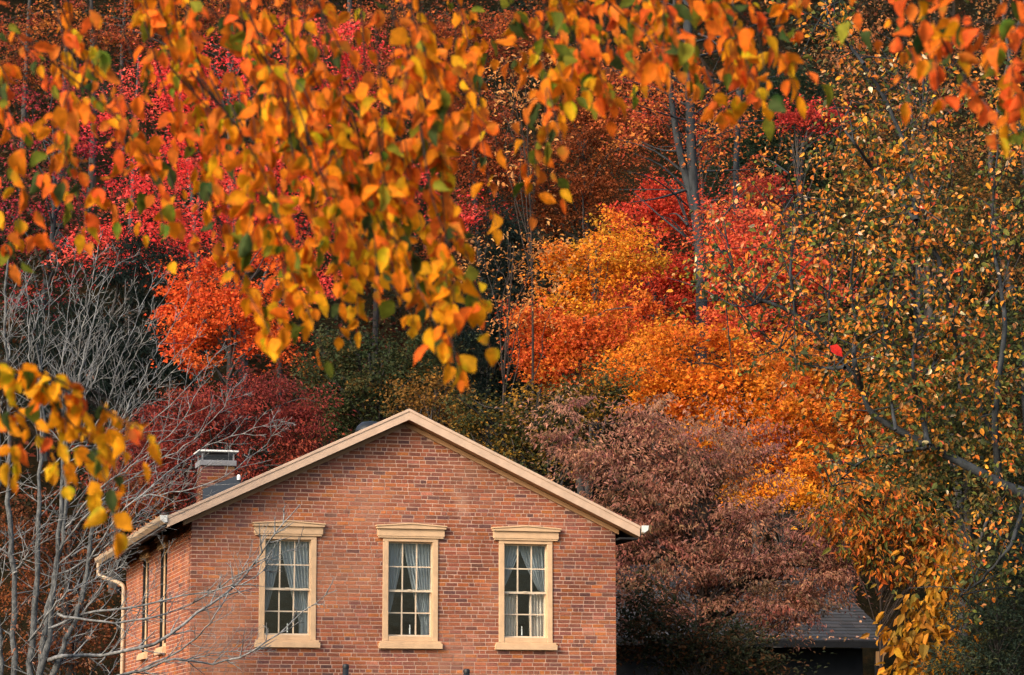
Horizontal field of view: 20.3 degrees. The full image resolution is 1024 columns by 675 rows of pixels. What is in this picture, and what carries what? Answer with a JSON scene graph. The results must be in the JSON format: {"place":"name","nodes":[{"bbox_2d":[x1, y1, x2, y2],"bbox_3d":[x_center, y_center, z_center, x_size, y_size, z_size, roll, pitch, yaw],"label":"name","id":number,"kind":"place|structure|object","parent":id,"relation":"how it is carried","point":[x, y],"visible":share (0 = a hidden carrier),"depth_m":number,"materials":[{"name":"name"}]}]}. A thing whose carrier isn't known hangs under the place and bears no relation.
{"place":"outdoors","nodes":[
{"label":"outdoors","id":0,"kind":"place"},
{"bbox_2d":[0,0,1023,674],"bbox_3d":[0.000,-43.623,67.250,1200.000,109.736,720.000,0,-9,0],"label":"ground","id":1,"kind":"structure","parent":0,"point":[860,598],"depth_m":100.88,"materials":[{"name":"orange plant"}]},
{"bbox_2d":[0,58,146,460],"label":"maple tree","id":2,"kind":"object","parent":1,"relation":"on","point":[53,218],"visible":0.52,"depth_m":83.42,"materials":[{"name":"red plant"}]},
{"bbox_2d":[0,458,176,674],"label":"maple tree","id":3,"kind":"object","parent":1,"relation":"on","point":[73,667],"visible":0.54,"depth_m":57.84,"materials":[{"name":"brown plant"}]},
{"bbox_2d":[0,224,246,593],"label":"tree","id":4,"kind":"object","parent":1,"relation":"on","point":[119,277],"visible":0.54,"depth_m":72.46,"materials":[{"name":"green plant"}]},
{"bbox_2d":[0,229,336,674],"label":"bare tree","id":5,"kind":"object","parent":1,"relation":"on","point":[47,626],"visible":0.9,"depth_m":41.46,"materials":[{"name":"grey plant"}]},
{"bbox_2d":[59,357,355,527],"bbox_3d":[-6.391,5.494,59.865,6.024,10.309,3.826,-3,-9,20],"label":"maple tree","id":6,"kind":"object","parent":1,"relation":"on","point":[294,409],"visible":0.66,"depth_m":60.10,"materials":[{"name":"brown plant"}]},
{"bbox_2d":[0,0,469,330],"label":"maple tree","id":7,"kind":"object","parent":1,"relation":"on","point":[114,39],"visible":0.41,"depth_m":94.27,"materials":[{"name":"brown plant"}]},
{"bbox_2d":[144,214,333,449],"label":"maple tree","id":8,"kind":"object","parent":1,"relation":"on","point":[189,331],"visible":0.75,"depth_m":67.69,"materials":[{"name":"red plant"}]},
{"bbox_2d":[37,11,512,481],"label":"maple tree","id":9,"kind":"object","parent":1,"relation":"on","point":[189,167],"visible":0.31,"depth_m":75.20,"materials":[{"name":"brown plant"}]},
{"bbox_2d":[342,664,348,674],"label":"black post","id":10,"kind":"object","parent":1,"relation":"on","point":[345,667],"visible":1,"depth_m":41.70,"materials":[{"name":"metal"}]},
{"bbox_2d":[94,409,648,674],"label":"brick house","id":11,"kind":"structure","parent":1,"relation":"on","point":[365,494],"depth_m":44.95,"materials":[{"name":"brown brick"}]},
{"bbox_2d":[99,514,163,554],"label":"gutter litter","id":12,"kind":"object","parent":11,"relation":"on","point":[153,517],"visible":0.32,"depth_m":46.40,"materials":[{"name":"brown plant"}]},
{"bbox_2d":[136,546,150,660],"bbox_3d":[-6.302,4.580,49.314,0.255,1.967,1.074,2,-9,-14],"label":"window","id":13,"kind":"structure","parent":11,"relation":"in","point":[144,551],"depth_m":49.61,"materials":[{"name":"beige paint"}]},
{"bbox_2d":[154,535,168,655],"bbox_3d":[-5.714,4.233,47.013,0.255,1.967,1.074,2,-9,-14],"label":"window","id":14,"kind":"structure","parent":11,"relation":"in","point":[162,646],"depth_m":47.32,"materials":[{"name":"beige paint"}]},
{"bbox_2d":[265,541,282,609],"bbox_3d":[-3.737,3.714,44.448,0.346,1.187,0.060,2,-9,-14],"label":"curtain","id":15,"kind":"object","parent":11,"relation":"hanging from","point":[270,577],"visible":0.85,"depth_m":44.46,"materials":[{"name":"grey fabric"}]},
{"bbox_2d":[252,520,325,647],"bbox_3d":[-3.487,3.828,44.326,1.147,1.967,0.265,2,-9,-14],"label":"window","id":16,"kind":"structure","parent":11,"relation":"in","point":[311,530],"depth_m":44.32,"materials":[{"name":"beige paint"}]},
{"bbox_2d":[281,541,308,633],"bbox_3d":[-3.393,3.900,44.508,0.479,1.537,0.060,2,-9,-14],"label":"curtain","id":17,"kind":"object","parent":11,"relation":"hanging from","point":[301,581],"visible":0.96,"depth_m":44.55,"materials":[{"name":"grey fabric"}]},
{"bbox_2d":[388,543,404,613],"bbox_3d":[-1.852,3.786,44.923,0.335,1.187,0.060,2,-9,-14],"label":"curtain","id":18,"kind":"object","parent":11,"relation":"hanging from","point":[395,554],"visible":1,"depth_m":44.95,"materials":[{"name":"grey fabric"}]},
{"bbox_2d":[375,523,446,648],"bbox_3d":[-1.600,3.900,44.801,1.139,1.967,0.265,2,-9,-14],"label":"window","id":19,"kind":"structure","parent":11,"relation":"in","point":[400,533],"depth_m":44.79,"materials":[{"name":"beige paint"}]},
{"bbox_2d":[404,544,429,634],"bbox_3d":[-1.494,3.972,44.987,0.445,1.537,0.060,2,-9,-14],"label":"curtain","id":20,"kind":"object","parent":11,"relation":"hanging from","point":[423,577],"visible":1,"depth_m":45.02,"materials":[{"name":"grey fabric"}]},
{"bbox_2d":[504,594,515,635],"bbox_3d":[-0.069,4.427,45.286,0.251,0.728,0.060,2,-9,-14],"label":"curtain","id":21,"kind":"object","parent":11,"relation":"hanging from","point":[509,620],"visible":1,"depth_m":45.30,"materials":[{"name":"beige fabric"}]},
{"bbox_2d":[504,546,520,586],"bbox_3d":[-0.026,3.652,45.414,0.359,0.777,0.060,2,-9,-14],"label":"curtain","id":22,"kind":"object","parent":11,"relation":"hanging from","point":[510,555],"visible":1,"depth_m":45.43,"materials":[{"name":"grey fabric"}]},
{"bbox_2d":[491,525,561,649],"bbox_3d":[0.209,3.969,45.257,1.130,1.967,0.265,2,-9,-14],"label":"window","id":23,"kind":"structure","parent":11,"relation":"in","point":[523,535],"depth_m":45.25,"materials":[{"name":"beige paint"}]},
{"bbox_2d":[519,546,543,591],"bbox_3d":[0.311,3.670,45.529,0.450,0.777,0.060,2,-9,-14],"label":"curtain","id":24,"kind":"object","parent":11,"relation":"hanging from","point":[538,563],"visible":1,"depth_m":45.55,"materials":[{"name":"grey fabric"}]},
{"bbox_2d":[529,594,543,635],"bbox_3d":[0.402,4.444,45.405,0.258,0.728,0.060,2,-9,-14],"label":"curtain","id":25,"kind":"object","parent":11,"relation":"hanging from","point":[537,621],"visible":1,"depth_m":45.41,"materials":[{"name":"beige fabric"}]},
{"bbox_2d":[276,291,481,441],"bbox_3d":[-2.976,4.277,64.046,4.684,11.184,3.415,0,-9,0],"label":"broadleaf tree","id":26,"kind":"object","parent":1,"relation":"on","point":[370,382],"visible":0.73,"depth_m":64.34,"materials":[{"name":"green plant"}]},
{"bbox_2d":[0,0,833,559],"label":"overhanging tree","id":27,"kind":"object","parent":1,"relation":"on","point":[352,176],"visible":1,"depth_m":8.64,"materials":[{"name":"orange plant"}]},
{"bbox_2d":[366,365,496,446],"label":"broadleaf tree","id":28,"kind":"object","parent":1,"relation":"on","point":[428,406],"visible":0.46,"depth_m":62.35,"materials":[{"name":"green plant"}]},
{"bbox_2d":[463,669,469,674],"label":"black post","id":29,"kind":"object","parent":1,"relation":"on","point":[466,671],"visible":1,"depth_m":41.70,"materials":[{"name":"metal"}]},
{"bbox_2d":[375,0,577,443],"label":"maple tree","id":30,"kind":"object","parent":1,"relation":"on","point":[474,169],"visible":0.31,"depth_m":80.61,"materials":[{"name":"brown plant"}]},
{"bbox_2d":[0,0,1023,536],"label":"woodland","id":31,"kind":"object","parent":1,"relation":"on","point":[40,254],"depth_m":94.73,"materials":[{"name":"orange plant"}]},
{"bbox_2d":[428,165,604,462],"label":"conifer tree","id":32,"kind":"object","parent":1,"relation":"on","point":[482,362],"visible":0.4,"depth_m":71.52,"materials":[{"name":"green plant"}]},
{"bbox_2d":[438,218,599,433],"bbox_3d":[0.085,4.034,58.096,3.564,13.187,2.068,-1,-9,9],"label":"understory tree","id":33,"kind":"object","parent":1,"relation":"on","point":[506,342],"visible":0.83,"depth_m":58.74,"materials":[{"name":"brown plant"}]},
{"bbox_2d":[461,34,584,422],"bbox_3d":[0.330,1.957,59.392,2.828,17.336,2.328,-3,-9,21],"label":"understory tree","id":34,"kind":"object","parent":1,"relation":"on","point":[529,169],"visible":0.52,"depth_m":60.22,"materials":[{"name":"brown plant"}]},
{"bbox_2d":[421,349,650,485],"bbox_3d":[0.469,5.346,56.676,4.624,10.346,2.610,0,-9,0],"label":"broadleaf tree","id":35,"kind":"object","parent":1,"relation":"on","point":[513,440],"visible":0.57,"depth_m":57.23,"materials":[{"name":"green plant"}]},
{"bbox_2d":[494,60,683,496],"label":"maple tree","id":36,"kind":"object","parent":1,"relation":"on","point":[583,190],"visible":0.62,"depth_m":81.33,"materials":[{"name":"brown plant"}]},
{"bbox_2d":[492,288,685,497],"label":"maple tree","id":37,"kind":"object","parent":1,"relation":"on","point":[580,345],"visible":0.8,"depth_m":66.56,"materials":[{"name":"orange plant"}]},
{"bbox_2d":[494,204,692,499],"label":"maple tree","id":38,"kind":"object","parent":1,"relation":"on","point":[610,263],"visible":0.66,"depth_m":69.81,"materials":[{"name":"orange plant"}]},
{"bbox_2d":[509,168,782,563],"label":"maple tree","id":39,"kind":"object","parent":1,"relation":"on","point":[657,284],"visible":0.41,"depth_m":73.81,"materials":[{"name":"brown plant"}]},
{"bbox_2d":[558,45,811,520],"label":"maple tree","id":40,"kind":"object","parent":1,"relation":"on","point":[704,158],"visible":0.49,"depth_m":76.51,"materials":[{"name":"brown plant"}]},
{"bbox_2d":[577,0,805,547],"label":"tall tree","id":41,"kind":"object","parent":1,"relation":"on","point":[689,171],"visible":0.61,"depth_m":72.35,"materials":[{"name":"brown plant"}]},
{"bbox_2d":[495,380,901,674],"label":"broadleaf tree","id":42,"kind":"object","parent":1,"relation":"on","point":[702,571],"visible":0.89,"depth_m":50.86,"materials":[{"name":"brown plant"}]},
{"bbox_2d":[582,303,864,646],"bbox_3d":[4.879,4.630,63.290,6.978,11.011,4.170,0,-9,0],"label":"maple tree","id":43,"kind":"object","parent":1,"relation":"on","point":[680,382],"visible":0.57,"depth_m":63.26,"materials":[{"name":"orange plant"}]},
{"bbox_2d":[616,544,835,674],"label":"shrub","id":44,"kind":"object","parent":1,"relation":"on","point":[678,637],"visible":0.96,"depth_m":48.80,"materials":[{"name":"green plant"}]},
{"bbox_2d":[615,564,891,674],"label":"dark cabin","id":45,"kind":"object","parent":1,"relation":"on","point":[846,658],"visible":0.17,"depth_m":56.83,"materials":[{"name":"black wood"}]},
{"bbox_2d":[674,588,875,639],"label":"roof litter","id":46,"kind":"object","parent":45,"relation":"on","point":[860,621],"visible":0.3,"depth_m":56.41,"materials":[{"name":"brown plant"}]},
{"bbox_2d":[676,188,864,563],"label":"maple tree","id":47,"kind":"object","parent":1,"relation":"on","point":[736,233],"visible":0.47,"depth_m":66.69,"materials":[{"name":"red plant"}]},
{"bbox_2d":[715,464,838,647],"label":"maple tree","id":48,"kind":"object","parent":1,"relation":"on","point":[799,496],"visible":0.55,"depth_m":58.98,"materials":[{"name":"brown plant"}]},
{"bbox_2d":[711,88,855,482],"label":"maple tree","id":49,"kind":"object","parent":1,"relation":"on","point":[788,117],"visible":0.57,"depth_m":80.63,"materials":[{"name":"brown plant"}]},
{"bbox_2d":[676,39,892,365],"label":"deciduous tree","id":50,"kind":"object","parent":1,"relation":"on","point":[752,148],"visible":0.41,"depth_m":89.52,"materials":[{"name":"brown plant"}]},
{"bbox_2d":[719,288,932,602],"bbox_3d":[7.052,4.805,61.141,4.928,11.645,3.537,4,-9,-23],"label":"maple tree","id":51,"kind":"object","parent":1,"relation":"on","point":[795,404],"visible":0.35,"depth_m":61.27,"materials":[{"name":"brown plant"}]},
{"bbox_2d":[657,0,1023,632],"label":"leaning tree","id":52,"kind":"object","parent":1,"relation":"on","point":[934,445],"visible":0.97,"depth_m":42.52,"materials":[{"name":"yellow plant"}]},
{"bbox_2d":[796,472,979,668],"bbox_3d":[6.620,5.897,49.696,3.295,7.150,1.899,0,-9,0],"label":"broadleaf tree","id":53,"kind":"object","parent":1,"relation":"on","point":[881,512],"visible":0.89,"depth_m":49.91,"materials":[{"name":"orange plant"}]},
{"bbox_2d":[753,91,1023,649],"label":"broadleaf tree","id":54,"kind":"object","parent":1,"relation":"on","point":[964,179],"visible":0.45,"depth_m":69.00,"materials":[{"name":"brown plant"}]},
{"bbox_2d":[776,0,1023,412],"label":"broadleaf tree","id":55,"kind":"object","parent":1,"relation":"on","point":[924,79],"visible":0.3,"depth_m":85.91,"materials":[{"name":"brown plant"}]},
{"bbox_2d":[836,283,1023,674],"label":"broadleaf tree","id":56,"kind":"object","parent":1,"relation":"on","point":[966,489],"visible":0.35,"depth_m":55.11,"materials":[{"name":"brown plant"}]},
{"bbox_2d":[837,0,1023,160],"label":"overhanging tree","id":57,"kind":"object","parent":1,"relation":"on","point":[933,40],"visible":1,"depth_m":8.09,"materials":[{"name":"orange plant"}]},
{"bbox_2d":[860,535,1014,674],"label":"shrub","id":58,"kind":"object","parent":1,"relation":"on","point":[909,654],"visible":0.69,"depth_m":44.75,"materials":[{"name":"yellow plant"}]},
{"bbox_2d":[910,518,1023,674],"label":"shrub","id":59,"kind":"object","parent":1,"relation":"on","point":[991,624],"visible":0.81,"depth_m":43.71,"materials":[{"name":"green plant"}]}
]}

